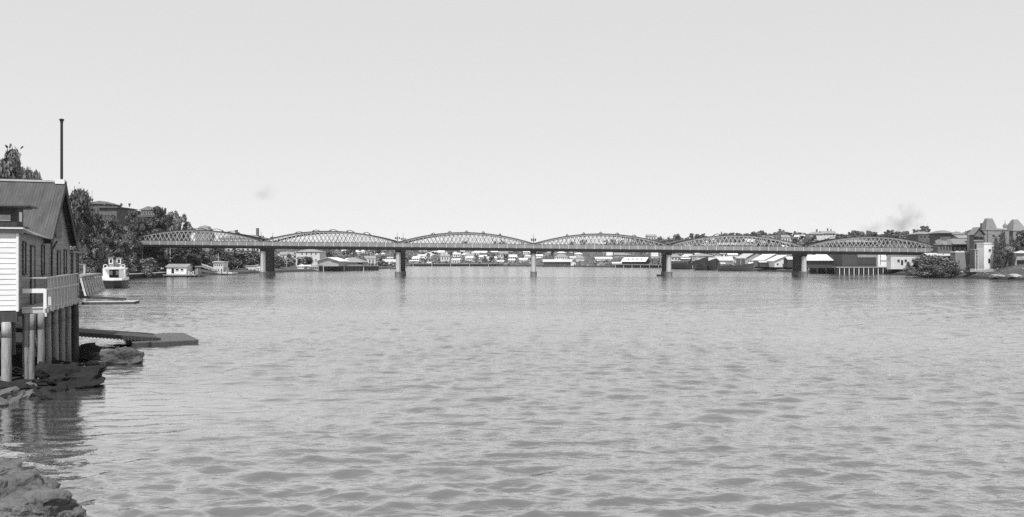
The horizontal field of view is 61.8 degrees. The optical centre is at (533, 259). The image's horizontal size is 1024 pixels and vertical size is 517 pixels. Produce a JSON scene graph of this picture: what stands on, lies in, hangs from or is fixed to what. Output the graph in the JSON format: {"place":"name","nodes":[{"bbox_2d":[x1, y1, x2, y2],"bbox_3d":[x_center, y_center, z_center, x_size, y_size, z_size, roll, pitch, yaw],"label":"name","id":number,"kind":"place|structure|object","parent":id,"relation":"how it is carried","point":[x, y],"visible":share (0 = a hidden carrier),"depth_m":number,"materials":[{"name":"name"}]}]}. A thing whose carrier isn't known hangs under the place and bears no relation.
{"place":"outdoors","nodes":[
{"label":"outdoors","id":0,"kind":"place"},
{"bbox_2d":[0,266,1023,516],"bbox_3d":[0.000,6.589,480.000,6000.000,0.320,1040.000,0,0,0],"label":"water","id":1,"kind":"structure","parent":0,"point":[510,392],"depth_m":40.30,"materials":[{"name":"liquid"}]},
{"bbox_2d":[8,394,22,404],"bbox_3d":[-23.771,6.481,39.195,0.476,0.314,0.975,14,19,5],"label":"boulder","id":2,"kind":"object","parent":1,"relation":"in","point":[15,400],"visible":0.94,"depth_m":39.10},
{"bbox_2d":[79,264,104,295],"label":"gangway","id":3,"kind":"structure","parent":1,"relation":"in","point":[86,283],"depth_m":165.81,"materials":[{"name":"metal"}]},
{"bbox_2d":[81,300,139,303],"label":"pontoon","id":4,"kind":"object","parent":1,"relation":"on","point":[114,302],"visible":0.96,"depth_m":127.11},
{"bbox_2d":[80,296,125,299],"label":"gangway","id":5,"kind":"object","parent":4,"relation":"on","point":[97,297],"visible":0.64,"depth_m":128.58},
{"bbox_2d":[101,257,128,287],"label":"ferry","id":6,"kind":"object","parent":1,"relation":"on","point":[115,274],"visible":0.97,"depth_m":199.06,"materials":[{"name":"white paint"}]},
{"bbox_2d":[88,346,143,364],"bbox_3d":[-26.443,6.569,54.574,3.358,2.177,2.346,0,0,-11],"label":"rock reef","id":7,"kind":"object","parent":1,"relation":"in","point":[123,355],"visible":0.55,"depth_m":53.70},
{"bbox_2d":[123,333,197,346],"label":"pontoon","id":8,"kind":"object","parent":1,"relation":"on","point":[180,339],"visible":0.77,"depth_m":66.00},
{"bbox_2d":[0,322,160,340],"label":"gangway","id":9,"kind":"object","parent":8,"relation":"on","point":[112,334],"visible":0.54,"depth_m":65.28,"materials":[{"name":"wood"}]},
{"bbox_2d":[163,271,209,276],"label":"landing","id":10,"kind":"object","parent":1,"relation":"in","point":[185,274],"visible":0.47,"depth_m":322.04,"materials":[{"name":"white paint"}]},
{"bbox_2d":[165,264,193,275],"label":"boat shed","id":11,"kind":"object","parent":10,"relation":"on","point":[178,268],"visible":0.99,"depth_m":324.00,"materials":[{"name":"white paint"}]},
{"bbox_2d":[318,265,378,270],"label":"timber wharf","id":12,"kind":"structure","parent":1,"relation":"in","point":[349,268],"depth_m":502.91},
{"bbox_2d":[315,257,347,265],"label":"gabled wharf shed","id":13,"kind":"structure","parent":12,"relation":"on","point":[332,261],"depth_m":484.00,"materials":[{"name":"white metal"}]},
{"bbox_2d":[345,257,367,264],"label":"hipped wharf shed","id":14,"kind":"structure","parent":12,"relation":"on","point":[354,261],"depth_m":521.01,"materials":[{"name":"grey metal"}]},
{"bbox_2d":[671,261,693,268],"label":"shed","id":15,"kind":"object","parent":1,"relation":"on","point":[681,265],"visible":0.61,"depth_m":592.28,"materials":[{"name":"black paint"}]},
{"bbox_2d":[692,257,707,269],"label":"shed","id":16,"kind":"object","parent":1,"relation":"on","point":[699,264],"visible":0.76,"depth_m":540.96,"materials":[{"name":"black paint"}]},
{"bbox_2d":[706,257,718,269],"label":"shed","id":17,"kind":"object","parent":1,"relation":"on","point":[712,263],"visible":0.73,"depth_m":532.34,"materials":[{"name":"black paint"}]},
{"bbox_2d":[718,263,753,270],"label":"river barge","id":18,"kind":"object","parent":1,"relation":"on","point":[747,267],"visible":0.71,"depth_m":487.49},
{"bbox_2d":[755,267,791,268],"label":"timber wharf","id":19,"kind":"structure","parent":1,"relation":"in","point":[775,267],"depth_m":484.75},
{"bbox_2d":[753,254,775,266],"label":"gabled shed","id":20,"kind":"structure","parent":19,"relation":"on","point":[763,257],"depth_m":503.04,"materials":[{"name":"white metal"}]},
{"bbox_2d":[765,255,787,266],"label":"gabled shed","id":21,"kind":"structure","parent":19,"relation":"on","point":[776,261],"depth_m":472.31,"materials":[{"name":"white metal"}]},
{"bbox_2d":[783,256,792,266],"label":"dark shed","id":22,"kind":"structure","parent":19,"relation":"on","point":[788,261],"depth_m":463.07,"materials":[{"name":"metal"}]},
{"bbox_2d":[808,268,834,272],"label":"timber wharf","id":23,"kind":"structure","parent":1,"relation":"in","point":[822,270],"depth_m":414.53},
{"bbox_2d":[807,255,833,267],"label":"white roofed shed","id":24,"kind":"structure","parent":23,"relation":"on","point":[819,261],"depth_m":403.44,"materials":[{"name":"metal"}]},
{"bbox_2d":[832,267,887,273],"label":"timber wharf","id":25,"kind":"structure","parent":1,"relation":"in","point":[858,270],"depth_m":384.14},
{"bbox_2d":[827,239,877,266],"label":"wharf warehouse","id":26,"kind":"structure","parent":25,"relation":"on","point":[845,260],"depth_m":388.00,"materials":[{"name":"grey metal"}]},
{"bbox_2d":[876,255,886,266],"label":"white panel shed","id":27,"kind":"structure","parent":25,"relation":"on","point":[881,260],"depth_m":386.00,"materials":[{"name":"paint"}]},
{"bbox_2d":[0,233,1023,399],"bbox_3d":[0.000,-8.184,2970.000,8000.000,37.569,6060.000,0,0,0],"label":"ground","id":28,"kind":"structure","parent":0,"point":[587,258],"depth_m":465.09,"materials":[{"name":"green plant"}]},
{"bbox_2d":[0,386,19,394],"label":"boulder","id":29,"kind":"object","parent":28,"relation":"on","point":[13,389],"visible":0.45,"depth_m":41.09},
{"bbox_2d":[0,144,22,178],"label":"tree","id":30,"kind":"object","parent":28,"relation":"on","point":[10,164],"visible":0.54,"depth_m":111.76,"materials":[{"name":"grey plant"}]},
{"bbox_2d":[0,380,43,389],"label":"rock ledge","id":31,"kind":"object","parent":28,"relation":"on","point":[20,385],"visible":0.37,"depth_m":42.10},
{"bbox_2d":[10,504,47,516],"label":"boulder","id":32,"kind":"object","parent":28,"relation":"on","point":[27,510],"visible":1,"depth_m":20.52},
{"bbox_2d":[17,166,41,179],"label":"tree","id":33,"kind":"object","parent":28,"relation":"on","point":[28,174],"visible":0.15,"depth_m":116.65,"materials":[{"name":"grey plant"}]},
{"bbox_2d":[0,466,81,516],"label":"rock outcrop","id":34,"kind":"object","parent":28,"relation":"on","point":[23,486],"visible":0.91,"depth_m":21.64,"materials":[{"name":"stone"}]},
{"bbox_2d":[11,353,81,376],"bbox_3d":[-27.242,6.025,47.455,3.649,1.831,3.452,0,0,-37],"label":"boulder","id":35,"kind":"object","parent":28,"relation":"on","point":[17,369],"visible":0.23,"depth_m":46.74,"materials":[{"name":"stone"}]},
{"bbox_2d":[23,361,105,389],"bbox_3d":[-24.231,6.242,44.586,3.917,1.930,3.276,0,0,21],"label":"rock ledge","id":36,"kind":"object","parent":28,"relation":"on","point":[51,375],"visible":0.59,"depth_m":44.25,"materials":[{"name":"stone"}]},
{"bbox_2d":[0,118,82,381],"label":"boathouse","id":37,"kind":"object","parent":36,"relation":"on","point":[39,277],"visible":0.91,"depth_m":49.45,"materials":[{"name":"white paint"}]},
{"bbox_2d":[22,241,26,274],"bbox_3d":[-27.367,-0.070,46.019,0.096,1.820,0.770,0,0,-20],"label":"window","id":38,"kind":"structure","parent":37,"relation":"in","point":[24,243],"depth_m":46.04,"materials":[{"name":"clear glass"}]},
{"bbox_2d":[30,245,35,304],"bbox_3d":[-28.114,0.850,48.021,0.066,3.300,1.091,0,0,-20],"label":"door","id":39,"kind":"structure","parent":37,"relation":"in","point":[32,247],"depth_m":47.93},
{"bbox_2d":[41,245,45,274],"bbox_3d":[-29.115,0.030,50.821,0.096,1.820,0.831,0,0,-20],"label":"window","id":40,"kind":"structure","parent":37,"relation":"in","point":[42,246],"depth_m":50.53,"materials":[{"name":"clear glass"}]},
{"bbox_2d":[57,250,60,275],"bbox_3d":[-30.902,0.950,55.677,0.066,3.100,0.938,0,0,-20],"label":"door","id":41,"kind":"structure","parent":37,"relation":"in","point":[58,251],"depth_m":55.32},
{"bbox_2d":[58,508,73,516],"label":"boulder","id":42,"kind":"object","parent":28,"relation":"on","point":[66,512],"visible":0.3,"depth_m":21.82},
{"bbox_2d":[70,507,86,516],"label":"boulder","id":43,"kind":"object","parent":42,"relation":"on","point":[78,512],"visible":1,"depth_m":21.84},
{"bbox_2d":[69,219,92,266],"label":"tree","id":44,"kind":"object","parent":28,"relation":"on","point":[85,237],"visible":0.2,"depth_m":261.90,"materials":[{"name":"grey plant"}]},
{"bbox_2d":[69,183,98,251],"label":"tree","id":45,"kind":"object","parent":28,"relation":"on","point":[81,203],"visible":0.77,"depth_m":249.23,"materials":[{"name":"grey plant"}]},
{"bbox_2d":[76,342,100,360],"bbox_3d":[-29.387,6.212,56.448,1.548,1.413,1.851,0,0,26],"label":"boulder","id":46,"kind":"object","parent":28,"relation":"on","point":[87,351],"visible":0.48,"depth_m":55.99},
{"bbox_2d":[79,258,97,272],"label":"bush","id":47,"kind":"object","parent":28,"relation":"on","point":[92,265],"visible":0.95,"depth_m":254.49,"materials":[{"name":"grey plant"}]},
{"bbox_2d":[85,360,106,366],"bbox_3d":[-26.667,6.539,52.350,1.488,0.722,1.158,0,0,44],"label":"boulder","id":48,"kind":"object","parent":28,"relation":"on","point":[93,362],"visible":0.56,"depth_m":52.12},
{"bbox_2d":[88,214,108,270],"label":"tree","id":49,"kind":"object","parent":28,"relation":"on","point":[101,219],"visible":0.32,"depth_m":271.57,"materials":[{"name":"grey plant"}]},
{"bbox_2d":[92,234,112,275],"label":"tree","id":50,"kind":"object","parent":28,"relation":"on","point":[100,253],"visible":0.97,"depth_m":261.75,"materials":[{"name":"grey plant"}]},
{"bbox_2d":[91,198,120,213],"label":"brick mansion","id":51,"kind":"structure","parent":28,"relation":"on","point":[95,204],"depth_m":366.00,"materials":[{"name":"grey brick"}]},
{"bbox_2d":[101,215,118,254],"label":"tree","id":52,"kind":"object","parent":28,"relation":"on","point":[111,235],"visible":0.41,"depth_m":287.49,"materials":[{"name":"grey plant"}]},
{"bbox_2d":[104,214,121,257],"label":"tree","id":53,"kind":"object","parent":28,"relation":"on","point":[115,224],"visible":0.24,"depth_m":291.44,"materials":[{"name":"grey plant"}]},
{"bbox_2d":[96,203,137,233],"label":"brick mansion","id":54,"kind":"structure","parent":28,"relation":"on","point":[120,213],"depth_m":352.35,"materials":[{"name":"grey brick"}]},
{"bbox_2d":[110,237,124,262],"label":"tree","id":55,"kind":"object","parent":28,"relation":"on","point":[116,242],"visible":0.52,"depth_m":289.58,"materials":[{"name":"grey plant"}]},
{"bbox_2d":[69,245,170,273],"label":"grass","id":56,"kind":"structure","parent":28,"relation":"on","point":[74,248],"depth_m":336.24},
{"bbox_2d":[118,238,136,262],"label":"tree","id":57,"kind":"object","parent":28,"relation":"on","point":[127,246],"visible":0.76,"depth_m":299.25,"materials":[{"name":"grey plant"}]},
{"bbox_2d":[123,253,136,272],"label":"bush","id":58,"kind":"object","parent":28,"relation":"on","point":[128,261],"visible":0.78,"depth_m":296.67,"materials":[{"name":"grey plant"}]},
{"bbox_2d":[124,209,140,241],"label":"tree","id":59,"kind":"object","parent":28,"relation":"on","point":[132,227],"visible":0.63,"depth_m":329.47,"materials":[{"name":"grey plant"}]},
{"bbox_2d":[129,234,143,253],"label":"tree","id":60,"kind":"object","parent":28,"relation":"on","point":[137,243],"visible":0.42,"depth_m":322.23,"materials":[{"name":"grey plant"}]},
{"bbox_2d":[130,216,146,248],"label":"tree","id":61,"kind":"object","parent":28,"relation":"on","point":[142,228],"visible":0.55,"depth_m":344.66,"materials":[{"name":"grey plant"}]},
{"bbox_2d":[94,272,194,283],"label":"sea wall","id":62,"kind":"structure","parent":28,"relation":"on","point":[139,275],"depth_m":302.11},
{"bbox_2d":[136,258,154,277],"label":"bush","id":63,"kind":"object","parent":28,"relation":"on","point":[146,267],"visible":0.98,"depth_m":304.35,"materials":[{"name":"grey plant"}]},
{"bbox_2d":[139,216,160,253],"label":"tree","id":64,"kind":"object","parent":28,"relation":"on","point":[150,225],"visible":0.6,"depth_m":348.94,"materials":[{"name":"grey plant"}]},
{"bbox_2d":[138,248,165,256],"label":"tree","id":65,"kind":"object","parent":28,"relation":"on","point":[155,252],"visible":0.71,"depth_m":348.55,"materials":[{"name":"grey plant"}]},
{"bbox_2d":[136,206,180,257],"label":"brick office","id":66,"kind":"structure","parent":28,"relation":"on","point":[146,212],"depth_m":392.40,"materials":[{"name":"grey brick"}]},
{"bbox_2d":[151,206,170,257],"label":"tree","id":67,"kind":"object","parent":28,"relation":"on","point":[160,219],"visible":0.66,"depth_m":359.14,"materials":[{"name":"grey plant"}]},
{"bbox_2d":[167,210,186,236],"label":"tree","id":68,"kind":"object","parent":28,"relation":"on","point":[177,221],"visible":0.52,"depth_m":397.11,"materials":[{"name":"grey plant"}]},
{"bbox_2d":[170,253,192,264],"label":"tree","id":69,"kind":"object","parent":28,"relation":"on","point":[177,259],"visible":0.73,"depth_m":349.25,"materials":[{"name":"grey plant"}]},
{"bbox_2d":[163,238,201,260],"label":"tree","id":70,"kind":"object","parent":28,"relation":"on","point":[171,252],"visible":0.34,"depth_m":379.42,"materials":[{"name":"grey plant"}]},
{"bbox_2d":[183,252,202,270],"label":"tree","id":71,"kind":"object","parent":28,"relation":"on","point":[195,260],"visible":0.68,"depth_m":355.52,"materials":[{"name":"grey plant"}]},
{"bbox_2d":[195,225,214,251],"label":"turret building","id":72,"kind":"structure","parent":28,"relation":"on","point":[204,236],"depth_m":480.00,"materials":[{"name":"brick"}]},
{"bbox_2d":[201,254,220,269],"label":"tree","id":73,"kind":"object","parent":28,"relation":"on","point":[209,260],"visible":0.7,"depth_m":395.17,"materials":[{"name":"grey plant"}]},
{"bbox_2d":[205,248,230,269],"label":"tree","id":74,"kind":"object","parent":28,"relation":"on","point":[221,252],"visible":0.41,"depth_m":404.17,"materials":[{"name":"grey plant"}]},
{"bbox_2d":[214,261,227,271],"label":"pavilion","id":75,"kind":"structure","parent":28,"relation":"on","point":[220,265],"depth_m":378.00,"materials":[{"name":"metal"}]},
{"bbox_2d":[221,253,238,269],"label":"tree","id":76,"kind":"object","parent":28,"relation":"on","point":[232,262],"visible":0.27,"depth_m":412.81,"materials":[{"name":"grey plant"}]},
{"bbox_2d":[224,248,257,268],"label":"tree","id":77,"kind":"object","parent":28,"relation":"on","point":[239,253],"visible":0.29,"depth_m":429.79,"materials":[{"name":"grey plant"}]},
{"bbox_2d":[219,228,268,266],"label":"riverside office","id":78,"kind":"structure","parent":28,"relation":"on","point":[256,235],"depth_m":468.00,"materials":[{"name":"stone"}]},
{"bbox_2d":[236,256,257,267],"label":"tree","id":79,"kind":"object","parent":28,"relation":"on","point":[244,265],"visible":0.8,"depth_m":429.53,"materials":[{"name":"grey plant"}]},
{"bbox_2d":[274,252,284,268],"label":"tree","id":80,"kind":"object","parent":28,"relation":"on","point":[279,261],"visible":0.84,"depth_m":467.84,"materials":[{"name":"grey plant"}]},
{"bbox_2d":[296,249,325,265],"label":"warehouse","id":81,"kind":"structure","parent":28,"relation":"on","point":[316,255],"depth_m":540.00,"materials":[{"name":"grey metal"}]},
{"bbox_2d":[410,264,496,265],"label":"retaining wharf","id":82,"kind":"structure","parent":28,"relation":"on","point":[449,264],"depth_m":847.83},
{"bbox_2d":[137,228,932,275],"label":"iron truss bridge","id":83,"kind":"structure","parent":28,"relation":"on","point":[798,252],"depth_m":332.90,"materials":[{"name":"metal"}]},
{"bbox_2d":[543,259,571,266],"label":"long wharf shed","id":84,"kind":"structure","parent":28,"relation":"on","point":[551,262],"depth_m":800.00,"materials":[{"name":"metal"}]},
{"bbox_2d":[274,231,966,265],"bbox_3d":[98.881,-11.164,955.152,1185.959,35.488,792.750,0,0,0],"label":"woodland","id":85,"kind":"object","parent":28,"relation":"on","point":[437,259],"visible":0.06,"depth_m":873.22,"materials":[{"name":"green plant"}]},
{"bbox_2d":[621,257,651,263],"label":"dormered shed","id":86,"kind":"structure","parent":28,"relation":"on","point":[635,260],"depth_m":707.33,"materials":[{"name":"white metal"}]},
{"bbox_2d":[612,264,661,267],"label":"timber wharf","id":87,"kind":"structure","parent":28,"relation":"on","point":[629,265],"depth_m":690.95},
{"bbox_2d":[715,256,733,263],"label":"house","id":88,"kind":"structure","parent":28,"relation":"on","point":[725,259],"depth_m":632.94,"materials":[{"name":"metal"}]},
{"bbox_2d":[736,253,761,264],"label":"gabled shed","id":89,"kind":"structure","parent":28,"relation":"on","point":[740,259],"depth_m":551.45,"materials":[{"name":"metal"}]},
{"bbox_2d":[819,228,836,239],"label":"hill mansion","id":90,"kind":"structure","parent":28,"relation":"on","point":[828,234],"depth_m":764.00,"materials":[{"name":"grey metal"}]},
{"bbox_2d":[886,255,918,268],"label":"pale cottage","id":91,"kind":"structure","parent":28,"relation":"on","point":[897,261],"depth_m":372.00,"materials":[{"name":"grey metal"}]},
{"bbox_2d":[902,255,921,276],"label":"bush","id":92,"kind":"object","parent":28,"relation":"on","point":[914,267],"visible":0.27,"depth_m":328.78,"materials":[{"name":"grey plant"}]},
{"bbox_2d":[907,231,929,256],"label":"square block","id":93,"kind":"structure","parent":28,"relation":"on","point":[922,236],"depth_m":400.24,"materials":[{"name":"brick"}]},
{"bbox_2d":[912,262,936,277],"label":"bush","id":94,"kind":"object","parent":28,"relation":"on","point":[926,272],"visible":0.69,"depth_m":312.96,"materials":[{"name":"grey plant"}]},
{"bbox_2d":[916,254,945,276],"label":"bush","id":95,"kind":"object","parent":28,"relation":"on","point":[929,258],"visible":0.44,"depth_m":314.27,"materials":[{"name":"grey plant"}]},
{"bbox_2d":[927,230,953,247],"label":"hip block","id":96,"kind":"structure","parent":28,"relation":"on","point":[943,235],"depth_m":380.50,"materials":[{"name":"brick"}]},
{"bbox_2d":[932,239,953,253],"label":"gabled brick house","id":97,"kind":"structure","parent":28,"relation":"on","point":[942,247],"depth_m":326.00,"materials":[{"name":"brick"}]},
{"bbox_2d":[928,265,957,277],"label":"bush","id":98,"kind":"object","parent":28,"relation":"on","point":[940,271],"visible":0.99,"depth_m":307.28,"materials":[{"name":"grey plant"}]},
{"bbox_2d":[929,254,961,277],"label":"bush","id":99,"kind":"object","parent":28,"relation":"on","point":[945,262],"visible":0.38,"depth_m":310.71,"materials":[{"name":"grey plant"}]},
{"bbox_2d":[951,239,966,250],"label":"veranda house","id":100,"kind":"structure","parent":28,"relation":"on","point":[960,245],"depth_m":325.00,"materials":[{"name":"stone"}]},
{"bbox_2d":[950,251,968,268],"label":"retaining wall block","id":101,"kind":"structure","parent":28,"relation":"on","point":[962,257],"depth_m":318.00,"materials":[{"name":"concrete"}]},
{"bbox_2d":[967,227,985,267],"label":"arcaded wing","id":102,"kind":"structure","parent":28,"relation":"on","point":[976,234],"depth_m":311.30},
{"bbox_2d":[976,243,991,269],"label":"white tower house","id":103,"kind":"structure","parent":28,"relation":"on","point":[984,256],"depth_m":300.00,"materials":[{"name":"paint"}]},
{"bbox_2d":[966,218,1008,250],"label":"towered hotel","id":104,"kind":"structure","parent":28,"relation":"on","point":[989,228],"depth_m":312.00,"materials":[{"name":"brick"}]},
{"bbox_2d":[991,237,998,268],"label":"tree","id":105,"kind":"object","parent":28,"relation":"on","point":[995,249],"visible":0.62,"depth_m":295.82,"materials":[{"name":"grey plant"}]},
{"bbox_2d":[995,250,1005,269],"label":"tree","id":106,"kind":"object","parent":28,"relation":"on","point":[1000,257],"visible":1,"depth_m":289.76,"materials":[{"name":"grey plant"}]},
{"bbox_2d":[998,231,1009,267],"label":"tree","id":107,"kind":"object","parent":28,"relation":"on","point":[1002,243],"visible":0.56,"depth_m":294.49,"materials":[{"name":"grey plant"}]},
{"bbox_2d":[1002,246,1016,266],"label":"tree","id":108,"kind":"object","parent":28,"relation":"on","point":[1008,249],"visible":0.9,"depth_m":291.93,"materials":[{"name":"grey plant"}]},
{"bbox_2d":[1006,250,1023,265],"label":"stilt house","id":109,"kind":"structure","parent":28,"relation":"on","point":[1019,259],"depth_m":292.00,"materials":[{"name":"metal"}]},
{"bbox_2d":[1007,236,1022,250],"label":"tree","id":110,"kind":"object","parent":28,"relation":"on","point":[1015,244],"visible":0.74,"depth_m":295.15,"materials":[{"name":"grey plant"}]},
{"bbox_2d":[1007,219,1023,238],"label":"tower house","id":111,"kind":"structure","parent":28,"relation":"on","point":[1014,226],"depth_m":317.19,"materials":[{"name":"brick"}]},
{"bbox_2d":[0,0,1023,243],"label":"sky","id":112,"kind":"structure","parent":0,"point":[519,119],"materials":[{"name":"white"}]},
{"bbox_3d":[-15.008,6.419,24.675,0.252,0.137,0.224,11,-7,-7],"label":"boulder","id":113,"kind":"object","parent":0,"visible":0},
{"bbox_2d":[0,458,22,472],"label":"boulder","id":114,"kind":"object","parent":113,"relation":"on","point":[5,465],"visible":0.46,"depth_m":24.71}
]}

